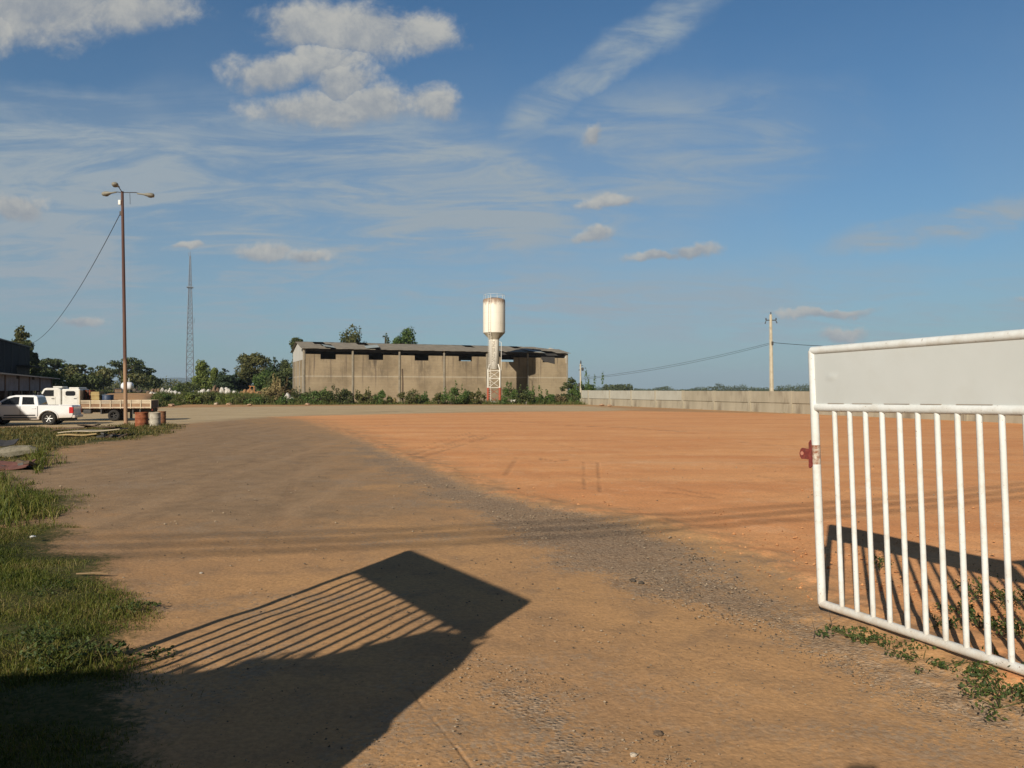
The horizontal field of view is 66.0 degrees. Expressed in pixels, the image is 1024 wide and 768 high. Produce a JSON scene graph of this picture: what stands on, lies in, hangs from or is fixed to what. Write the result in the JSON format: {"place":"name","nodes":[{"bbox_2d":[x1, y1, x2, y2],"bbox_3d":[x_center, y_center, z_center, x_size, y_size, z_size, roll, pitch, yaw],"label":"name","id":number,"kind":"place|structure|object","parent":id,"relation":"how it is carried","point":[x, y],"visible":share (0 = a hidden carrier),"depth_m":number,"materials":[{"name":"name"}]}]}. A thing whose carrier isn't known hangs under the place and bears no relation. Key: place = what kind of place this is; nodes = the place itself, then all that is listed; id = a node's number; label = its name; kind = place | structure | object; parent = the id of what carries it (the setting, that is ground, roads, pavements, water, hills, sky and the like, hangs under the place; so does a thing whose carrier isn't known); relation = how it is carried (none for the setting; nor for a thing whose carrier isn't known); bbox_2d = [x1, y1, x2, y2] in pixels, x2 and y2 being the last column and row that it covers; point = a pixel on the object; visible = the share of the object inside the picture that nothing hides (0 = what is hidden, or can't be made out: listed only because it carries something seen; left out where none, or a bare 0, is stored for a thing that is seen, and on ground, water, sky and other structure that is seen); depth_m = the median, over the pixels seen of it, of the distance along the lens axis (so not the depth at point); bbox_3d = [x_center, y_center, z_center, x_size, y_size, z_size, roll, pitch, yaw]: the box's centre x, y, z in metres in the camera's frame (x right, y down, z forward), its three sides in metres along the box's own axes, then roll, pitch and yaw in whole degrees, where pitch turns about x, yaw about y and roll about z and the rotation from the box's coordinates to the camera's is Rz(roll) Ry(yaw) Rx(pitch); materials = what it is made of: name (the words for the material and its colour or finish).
{"place":"outdoors","nodes":[
{"label":"outdoors","id":0,"kind":"place"},
{"bbox_2d":[0,435,75,528],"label":"tall grass","id":1,"kind":"structure","parent":0,"point":[39,456],"depth_m":13.52,"materials":[{"name":"plant"}]},
{"bbox_2d":[0,486,202,767],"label":"grass","id":2,"kind":"structure","parent":0,"point":[34,578],"depth_m":6.57,"materials":[{"name":"plant"}]},
{"bbox_2d":[113,378,191,388],"bbox_3d":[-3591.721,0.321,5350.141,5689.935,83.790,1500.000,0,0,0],"label":"hills","id":3,"kind":"structure","parent":0,"point":[182,380],"depth_m":5107.74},
{"bbox_2d":[90,389,267,406],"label":"rough grass","id":4,"kind":"structure","parent":0,"point":[163,402],"depth_m":105.00,"materials":[{"name":"plant"}]},
{"bbox_2d":[0,390,1023,767],"bbox_3d":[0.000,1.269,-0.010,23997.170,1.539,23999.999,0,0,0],"label":"ground","id":5,"kind":"structure","parent":0,"point":[754,476],"depth_m":7.91,"materials":[{"name":"soil"}]},
{"bbox_2d":[0,438,18,446],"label":"dark sheet","id":6,"kind":"object","parent":5,"relation":"on","point":[3,443],"visible":1,"depth_m":25.43,"materials":[{"name":"metal"}]},
{"bbox_2d":[0,459,35,469],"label":"rusty sheet","id":7,"kind":"object","parent":5,"relation":"on","point":[11,465],"visible":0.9,"depth_m":19.50,"materials":[{"name":"metal"}]},
{"bbox_2d":[0,445,38,457],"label":"pipe segment","id":8,"kind":"object","parent":5,"relation":"on","point":[16,451],"visible":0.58,"depth_m":22.96,"materials":[{"name":"concrete"}]},
{"bbox_2d":[0,338,40,374],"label":"dark building","id":9,"kind":"structure","parent":5,"relation":"on","point":[14,357],"depth_m":102.41,"materials":[{"name":"metal"}]},
{"bbox_2d":[11,325,34,349],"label":"tall tree","id":10,"kind":"object","parent":5,"relation":"on","point":[21,336],"visible":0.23,"depth_m":124.84,"materials":[{"name":"green plant"}]},
{"bbox_2d":[0,372,59,400],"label":"shed","id":11,"kind":"structure","parent":5,"relation":"on","point":[14,384],"depth_m":81.45,"materials":[{"name":"grey paint"}]},
{"bbox_2d":[24,340,35,374],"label":"tall tree","id":12,"kind":"object","parent":5,"relation":"on","point":[27,342],"visible":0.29,"depth_m":121.92,"materials":[{"name":"green plant"}]},
{"bbox_2d":[0,619,67,655],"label":"weed","id":13,"kind":"object","parent":5,"relation":"on","point":[38,640],"visible":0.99,"depth_m":5.92,"materials":[{"name":"green plant"}]},
{"bbox_2d":[31,352,40,392],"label":"tall tree","id":14,"kind":"object","parent":5,"relation":"on","point":[35,356],"visible":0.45,"depth_m":127.83,"materials":[{"name":"green plant"}]},
{"bbox_2d":[0,395,82,424],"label":"pickup truck","id":15,"kind":"object","parent":5,"relation":"on","point":[26,408],"visible":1,"depth_m":44.51,"materials":[{"name":"white paint"}]},
{"bbox_2d":[37,363,49,375],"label":"broadleaf tree","id":16,"kind":"object","parent":5,"relation":"on","point":[44,369],"visible":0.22,"depth_m":167.63,"materials":[{"name":"green plant"}]},
{"bbox_2d":[27,575,72,597],"bbox_3d":[-4.428,1.927,7.542,0.341,0.221,0.407,0,0,0],"label":"weed","id":17,"kind":"object","parent":5,"relation":"on","point":[44,590],"visible":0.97,"depth_m":7.54,"materials":[{"name":"green plant"}]},
{"bbox_2d":[38,358,75,383],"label":"broadleaf tree","id":18,"kind":"object","parent":5,"relation":"on","point":[54,364],"visible":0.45,"depth_m":173.17,"materials":[{"name":"green plant"}]},
{"bbox_2d":[9,634,106,677],"bbox_3d":[-3.268,1.936,5.680,0.544,0.178,0.654,0,0,0],"label":"weed","id":19,"kind":"object","parent":5,"relation":"on","point":[52,647],"visible":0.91,"depth_m":5.67,"materials":[{"name":"green plant"}]},
{"bbox_2d":[36,362,80,387],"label":"tree","id":20,"kind":"object","parent":5,"relation":"on","point":[69,383],"visible":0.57,"depth_m":106.84,"materials":[{"name":"green plant"}]},
{"bbox_2d":[54,365,82,381],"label":"broadleaf tree","id":21,"kind":"object","parent":5,"relation":"on","point":[70,371],"visible":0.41,"depth_m":170.93,"materials":[{"name":"green plant"}]},
{"bbox_2d":[72,372,110,388],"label":"broadleaf tree","id":22,"kind":"object","parent":5,"relation":"on","point":[92,380],"visible":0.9,"depth_m":164.04,"materials":[{"name":"green plant"}]},
{"bbox_2d":[58,427,128,432],"bbox_3d":[-17.667,1.964,33.285,2.500,0.089,0.953,-3,0,-4],"label":"board","id":23,"kind":"object","parent":5,"relation":"on","point":[91,430],"visible":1,"depth_m":32.88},
{"bbox_2d":[37,386,158,420],"bbox_3d":[-26.773,1.264,51.086,6.920,2.218,2.400,0,0,-12],"label":"flatbed truck","id":24,"kind":"object","parent":5,"relation":"on","point":[66,395],"visible":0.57,"depth_m":50.22,"materials":[{"name":"paint"}]},
{"bbox_2d":[90,392,103,399],"bbox_3d":[-26.848,0.994,50.970,0.670,1.000,0.630,0,0,0],"label":"crate","id":25,"kind":"object","parent":24,"relation":"on","point":[95,395],"visible":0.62,"depth_m":50.67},
{"bbox_2d":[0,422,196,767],"bbox_3d":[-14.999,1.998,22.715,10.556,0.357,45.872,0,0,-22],"label":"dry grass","id":26,"kind":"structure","parent":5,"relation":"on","point":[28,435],"depth_m":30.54,"materials":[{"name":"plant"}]},
{"bbox_2d":[66,637,132,664],"bbox_3d":[-3.068,1.958,5.839,0.461,0.137,0.409,0,0,-19],"label":"weed","id":27,"kind":"object","parent":5,"relation":"on","point":[120,643],"visible":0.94,"depth_m":5.81,"materials":[{"name":"green plant"}]},
{"bbox_2d":[90,368,115,389],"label":"broadleaf tree","id":28,"kind":"object","parent":5,"relation":"on","point":[106,372],"visible":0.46,"depth_m":168.94,"materials":[{"name":"green plant"}]},
{"bbox_2d":[96,433,127,438],"bbox_3d":[-16.464,2.158,32.331,1.234,0.356,0.864,0,0,33],"label":"scrap heap","id":29,"kind":"object","parent":5,"relation":"on","point":[106,435],"visible":0.84,"depth_m":32.21,"materials":[{"name":"metal"}]},
{"bbox_2d":[95,357,145,381],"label":"broadleaf tree","id":30,"kind":"object","parent":5,"relation":"on","point":[130,361],"visible":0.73,"depth_m":176.61,"materials":[{"name":"green plant"}]},
{"bbox_2d":[101,182,154,423],"bbox_3d":[-22.407,-4.409,45.161,2.990,13.883,2.113,0,0,0],"label":"lamp post","id":31,"kind":"object","parent":5,"relation":"on","point":[121,201],"visible":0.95,"depth_m":45.60,"materials":[{"name":"wood"}]},
{"bbox_2d":[31,215,119,343],"bbox_3d":[-42.023,-7.403,72.870,0.038,4.665,66.728,0,-1,-35],"label":"cable","id":32,"kind":"object","parent":31,"relation":"attached to","point":[85,277],"visible":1,"depth_m":56.48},
{"bbox_2d":[117,371,149,387],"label":"broadleaf tree","id":33,"kind":"object","parent":5,"relation":"on","point":[136,379],"visible":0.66,"depth_m":164.31,"materials":[{"name":"green plant"}]},
{"bbox_2d":[111,600,161,612],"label":"weed","id":34,"kind":"object","parent":5,"relation":"on","point":[147,603],"visible":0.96,"depth_m":7.12,"materials":[{"name":"green plant"}]},
{"bbox_2d":[120,364,156,389],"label":"broadleaf tree","id":35,"kind":"object","parent":5,"relation":"on","point":[148,371],"visible":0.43,"depth_m":182.73,"materials":[{"name":"green plant"}]},
{"bbox_2d":[135,412,148,425],"bbox_3d":[-19.778,1.916,42.107,0.692,0.824,0.692,0,-1,34],"label":"barrel","id":36,"kind":"object","parent":5,"relation":"on","point":[141,418],"visible":0.9,"depth_m":41.83,"materials":[{"name":"metal"}]},
{"bbox_2d":[137,375,162,389],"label":"broadleaf tree","id":37,"kind":"object","parent":5,"relation":"on","point":[155,382],"visible":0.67,"depth_m":179.35,"materials":[{"name":"green plant"}]},
{"bbox_2d":[129,645,175,660],"bbox_3d":[-2.657,1.993,5.838,0.320,0.067,0.370,0,0,-31],"label":"weed","id":38,"kind":"object","parent":5,"relation":"on","point":[154,653],"visible":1,"depth_m":5.83,"materials":[{"name":"green plant"}]},
{"bbox_2d":[149,412,160,426],"bbox_3d":[-18.898,1.917,41.750,0.578,0.818,0.578,0,0,-3],"label":"barrel","id":39,"kind":"object","parent":5,"relation":"on","point":[154,418],"visible":0.92,"depth_m":41.54,"materials":[{"name":"metal"}]},
{"bbox_2d":[52,376,292,391],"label":"distant scrub","id":40,"kind":"object","parent":5,"relation":"on","point":[117,385],"visible":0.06,"depth_m":301.48,"materials":[{"name":"green plant"}]},
{"bbox_2d":[172,382,198,392],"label":"bush","id":41,"kind":"object","parent":5,"relation":"on","point":[189,388],"visible":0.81,"depth_m":139.94,"materials":[{"name":"green plant"}]},
{"bbox_2d":[186,256,193,391],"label":"radio mast","id":42,"kind":"object","parent":5,"relation":"on","point":[188,317],"visible":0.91,"depth_m":179.76,"materials":[{"name":"metal"}]},
{"bbox_2d":[184,393,201,403],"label":"shrub","id":43,"kind":"object","parent":5,"relation":"on","point":[188,398],"visible":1,"depth_m":104.89,"materials":[{"name":"green plant"}]},
{"bbox_2d":[186,391,212,404],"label":"shrub","id":44,"kind":"object","parent":5,"relation":"on","point":[205,397],"visible":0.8,"depth_m":106.17,"materials":[{"name":"green plant"}]},
{"bbox_2d":[192,359,210,390],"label":"light tree","id":45,"kind":"object","parent":5,"relation":"on","point":[202,372],"visible":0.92,"depth_m":149.40,"materials":[{"name":"green plant"}]},
{"bbox_2d":[208,367,218,387],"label":"light tree","id":46,"kind":"object","parent":5,"relation":"on","point":[214,373],"visible":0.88,"depth_m":149.55,"materials":[{"name":"green plant"}]},
{"bbox_2d":[210,368,242,391],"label":"pine tree","id":47,"kind":"object","parent":5,"relation":"on","point":[225,380],"visible":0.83,"depth_m":149.01,"materials":[{"name":"green plant"}]},
{"bbox_2d":[233,372,248,391],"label":"pine tree","id":48,"kind":"object","parent":5,"relation":"on","point":[241,383],"visible":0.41,"depth_m":154.40,"materials":[{"name":"green plant"}]},
{"bbox_2d":[233,352,271,390],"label":"eucalyptus","id":49,"kind":"object","parent":5,"relation":"on","point":[249,365],"visible":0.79,"depth_m":153.40,"materials":[{"name":"green plant"}]},
{"bbox_2d":[243,396,267,403],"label":"shrub","id":50,"kind":"object","parent":5,"relation":"on","point":[248,401],"visible":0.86,"depth_m":105.61,"materials":[{"name":"green plant"}]},
{"bbox_2d":[252,369,276,390],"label":"dark tree","id":51,"kind":"object","parent":5,"relation":"on","point":[258,380],"visible":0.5,"depth_m":144.39,"materials":[{"name":"green plant"}]},
{"bbox_2d":[261,394,275,404],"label":"shrub","id":52,"kind":"object","parent":5,"relation":"on","point":[264,397],"visible":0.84,"depth_m":106.70,"materials":[{"name":"green plant"}]},
{"bbox_2d":[260,374,281,399],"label":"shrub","id":53,"kind":"object","parent":5,"relation":"on","point":[276,387],"visible":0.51,"depth_m":111.16,"materials":[{"name":"beige plant"}]},
{"bbox_2d":[255,357,288,394],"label":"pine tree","id":54,"kind":"object","parent":5,"relation":"on","point":[271,368],"visible":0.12,"depth_m":151.47,"materials":[{"name":"green plant"}]},
{"bbox_2d":[264,368,292,391],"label":"dark tree","id":55,"kind":"object","parent":5,"relation":"on","point":[282,375],"visible":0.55,"depth_m":141.29,"materials":[{"name":"green plant"}]},
{"bbox_2d":[275,392,296,404],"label":"shrub","id":56,"kind":"object","parent":5,"relation":"on","point":[284,399],"visible":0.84,"depth_m":104.83,"materials":[{"name":"green plant"}]},
{"bbox_2d":[277,376,296,400],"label":"brush heap","id":57,"kind":"object","parent":5,"relation":"on","point":[289,391],"visible":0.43,"depth_m":110.17,"materials":[{"name":"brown plant"}]},
{"bbox_2d":[285,337,302,372],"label":"tree","id":58,"kind":"object","parent":5,"relation":"on","point":[291,344],"visible":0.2,"depth_m":149.50,"materials":[{"name":"green plant"}]},
{"bbox_2d":[286,386,312,403],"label":"shrub","id":59,"kind":"object","parent":5,"relation":"on","point":[296,395],"visible":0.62,"depth_m":106.88,"materials":[{"name":"green plant"}]},
{"bbox_2d":[299,391,320,404],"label":"shrub","id":60,"kind":"object","parent":5,"relation":"on","point":[314,394],"visible":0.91,"depth_m":106.19,"materials":[{"name":"green plant"}]},
{"bbox_2d":[314,387,333,404],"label":"shrub","id":61,"kind":"object","parent":5,"relation":"on","point":[322,392],"visible":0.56,"depth_m":106.62,"materials":[{"name":"green plant"}]},
{"bbox_2d":[318,384,348,403],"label":"shrub","id":62,"kind":"object","parent":5,"relation":"on","point":[332,395],"visible":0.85,"depth_m":106.28,"materials":[{"name":"green plant"}]},
{"bbox_2d":[335,389,354,404],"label":"shrub","id":63,"kind":"object","parent":5,"relation":"on","point":[349,394],"visible":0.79,"depth_m":107.17,"materials":[{"name":"green plant"}]},
{"bbox_2d":[343,324,366,342],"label":"tree","id":64,"kind":"object","parent":5,"relation":"on","point":[354,338],"visible":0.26,"depth_m":164.54,"materials":[{"name":"green plant"}]},
{"bbox_2d":[356,386,378,403],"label":"shrub","id":65,"kind":"object","parent":5,"relation":"on","point":[367,396],"visible":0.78,"depth_m":107.71,"materials":[{"name":"green plant"}]},
{"bbox_2d":[156,389,588,404],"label":"weeds","id":66,"kind":"object","parent":5,"relation":"on","point":[250,395],"visible":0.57,"depth_m":106.87,"materials":[{"name":"plant"}]},
{"bbox_2d":[372,389,391,403],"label":"shrub","id":67,"kind":"object","parent":5,"relation":"on","point":[381,395],"visible":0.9,"depth_m":106.88,"materials":[{"name":"green plant"}]},
{"bbox_2d":[391,332,410,343],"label":"tree","id":68,"kind":"object","parent":5,"relation":"on","point":[398,339],"visible":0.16,"depth_m":162.28,"materials":[{"name":"green plant"}]},
{"bbox_2d":[401,326,417,343],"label":"tree","id":69,"kind":"object","parent":5,"relation":"on","point":[407,332],"visible":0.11,"depth_m":164.81,"materials":[{"name":"green plant"}]},
{"bbox_2d":[397,388,422,403],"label":"shrub","id":70,"kind":"object","parent":5,"relation":"on","point":[410,398],"visible":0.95,"depth_m":107.78,"materials":[{"name":"green plant"}]},
{"bbox_2d":[415,391,429,403],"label":"shrub","id":71,"kind":"object","parent":5,"relation":"on","point":[424,397],"visible":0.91,"depth_m":108.30,"materials":[{"name":"green plant"}]},
{"bbox_2d":[290,341,570,402],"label":"warehouse","id":72,"kind":"structure","parent":5,"relation":"on","point":[432,370],"depth_m":119.73,"materials":[{"name":"concrete"}]},
{"bbox_2d":[439,380,469,404],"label":"shrub","id":73,"kind":"object","parent":5,"relation":"on","point":[452,397],"visible":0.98,"depth_m":106.48,"materials":[{"name":"green plant"}]},
{"bbox_2d":[469,388,486,404],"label":"shrub","id":74,"kind":"object","parent":5,"relation":"on","point":[477,394],"visible":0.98,"depth_m":107.00,"materials":[{"name":"green plant"}]},
{"bbox_2d":[483,294,504,402],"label":"water tower","id":75,"kind":"structure","parent":5,"relation":"on","point":[494,320],"depth_m":114.03,"materials":[{"name":"paint"}]},
{"bbox_2d":[498,381,520,404],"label":"shrub","id":76,"kind":"object","parent":5,"relation":"on","point":[507,394],"visible":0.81,"depth_m":107.36,"materials":[{"name":"green plant"}]},
{"bbox_2d":[515,384,535,404],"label":"shrub","id":77,"kind":"object","parent":5,"relation":"on","point":[527,398],"visible":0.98,"depth_m":106.35,"materials":[{"name":"green plant"}]},
{"bbox_2d":[523,384,544,403],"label":"shrub","id":78,"kind":"object","parent":5,"relation":"on","point":[541,397],"visible":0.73,"depth_m":107.16,"materials":[{"name":"green plant"}]},
{"bbox_2d":[538,389,555,404],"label":"shrub","id":79,"kind":"object","parent":5,"relation":"on","point":[549,398],"visible":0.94,"depth_m":107.28,"materials":[{"name":"green plant"}]},
{"bbox_2d":[560,377,584,401],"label":"bush","id":80,"kind":"object","parent":5,"relation":"on","point":[570,384],"visible":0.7,"depth_m":109.79,"materials":[{"name":"green plant"}]},
{"bbox_2d":[566,380,582,402],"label":"bush","id":81,"kind":"object","parent":5,"relation":"on","point":[575,392],"visible":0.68,"depth_m":108.34,"materials":[{"name":"green plant"}]},
{"bbox_2d":[579,368,603,399],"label":"bush","id":82,"kind":"object","parent":5,"relation":"on","point":[588,386],"visible":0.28,"depth_m":121.82,"materials":[{"name":"green plant"}]},
{"bbox_2d":[602,383,632,390],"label":"tree clump","id":83,"kind":"object","parent":5,"relation":"on","point":[624,387],"visible":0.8,"depth_m":515.59,"materials":[{"name":"green plant"}]},
{"bbox_2d":[331,420,1023,651],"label":"clods","id":84,"kind":"object","parent":5,"relation":"on","point":[861,558],"visible":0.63,"depth_m":8.81,"materials":[{"name":"soil"}]},
{"bbox_2d":[585,383,808,390],"bbox_3d":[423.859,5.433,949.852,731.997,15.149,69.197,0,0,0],"label":"distant woods","id":85,"kind":"object","parent":5,"relation":"on","point":[803,387],"visible":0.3,"depth_m":941.43,"materials":[{"name":"green plant"}]},
{"bbox_2d":[765,312,776,390],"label":"utility pole","id":86,"kind":"object","parent":5,"relation":"on","point":[771,379],"visible":0.94,"depth_m":89.89,"materials":[{"name":"concrete"}]},
{"bbox_2d":[581,390,1021,423],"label":"concrete wall","id":87,"kind":"structure","parent":5,"relation":"on","point":[779,401],"depth_m":75.17,"materials":[{"name":"concrete"}]},
{"bbox_2d":[815,624,897,643],"bbox_3d":[2.741,1.987,6.282,0.606,0.086,0.419,0,0,30],"label":"weed","id":88,"kind":"object","parent":5,"relation":"on","point":[838,630],"visible":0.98,"depth_m":6.28,"materials":[{"name":"green plant"}]},
{"bbox_2d":[849,632,887,646],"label":"weed","id":89,"kind":"object","parent":5,"relation":"on","point":[873,639],"visible":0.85,"depth_m":6.13,"materials":[{"name":"green plant"}]},
{"bbox_2d":[799,329,1023,675],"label":"gate","id":90,"kind":"structure","parent":5,"relation":"on","point":[978,375],"depth_m":5.94,"materials":[{"name":"metal"}]},
{"bbox_2d":[882,639,972,673],"bbox_3d":[3.011,1.982,5.726,0.542,0.089,0.690,0,0,0],"label":"weed","id":91,"kind":"object","parent":5,"relation":"on","point":[906,655],"visible":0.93,"depth_m":5.73,"materials":[{"name":"green plant"}]},
{"bbox_2d":[922,613,962,629],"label":"weed","id":92,"kind":"object","parent":5,"relation":"on","point":[938,622],"visible":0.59,"depth_m":6.50,"materials":[{"name":"green plant"}]},
{"bbox_2d":[928,659,976,673],"bbox_3d":[3.117,1.989,5.556,0.343,0.071,0.238,0,0,12],"label":"weed","id":93,"kind":"object","parent":5,"relation":"on","point":[940,663],"visible":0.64,"depth_m":5.54,"materials":[{"name":"green plant"}]},
{"bbox_2d":[936,600,975,612],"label":"weed","id":94,"kind":"object","parent":5,"relation":"on","point":[950,607],"visible":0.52,"depth_m":7.02,"materials":[{"name":"green plant"}]},
{"bbox_2d":[947,578,992,592],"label":"weed","id":95,"kind":"object","parent":5,"relation":"on","point":[977,582],"visible":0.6,"depth_m":7.81,"materials":[{"name":"green plant"}]},
{"bbox_2d":[931,569,1023,687],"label":"ground cover","id":96,"kind":"object","parent":5,"relation":"on","point":[995,650],"visible":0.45,"depth_m":7.14,"materials":[{"name":"green plant"}]},
{"bbox_2d":[949,607,1006,632],"bbox_3d":[3.885,1.955,6.555,0.526,0.153,0.424,0,0,0],"label":"weed","id":97,"kind":"object","parent":5,"relation":"on","point":[978,617],"visible":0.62,"depth_m":6.58,"materials":[{"name":"green plant"}]},
{"bbox_2d":[953,660,1023,702],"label":"weed","id":98,"kind":"object","parent":5,"relation":"on","point":[977,670],"visible":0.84,"depth_m":5.27,"materials":[{"name":"green plant"}]},
{"bbox_2d":[956,675,1023,721],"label":"weed","id":99,"kind":"object","parent":5,"relation":"on","point":[985,689],"visible":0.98,"depth_m":4.99,"materials":[{"name":"green plant"}]},
{"bbox_2d":[968,583,1023,609],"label":"weed","id":100,"kind":"object","parent":5,"relation":"on","point":[1000,594],"visible":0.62,"depth_m":7.27,"materials":[{"name":"green plant"}]},
{"bbox_2d":[969,616,1023,638],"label":"weed","id":101,"kind":"object","parent":5,"relation":"on","point":[1016,626],"visible":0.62,"depth_m":6.30,"materials":[{"name":"green plant"}]},
{"bbox_2d":[0,0,1023,389],"label":"sky","id":102,"kind":"structure","parent":0,"point":[641,184],"materials":[{"name":"blue"}]},
{"bbox_2d":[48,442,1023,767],"bbox_3d":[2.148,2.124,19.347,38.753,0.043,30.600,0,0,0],"label":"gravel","id":103,"kind":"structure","parent":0,"point":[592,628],"depth_m":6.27,"materials":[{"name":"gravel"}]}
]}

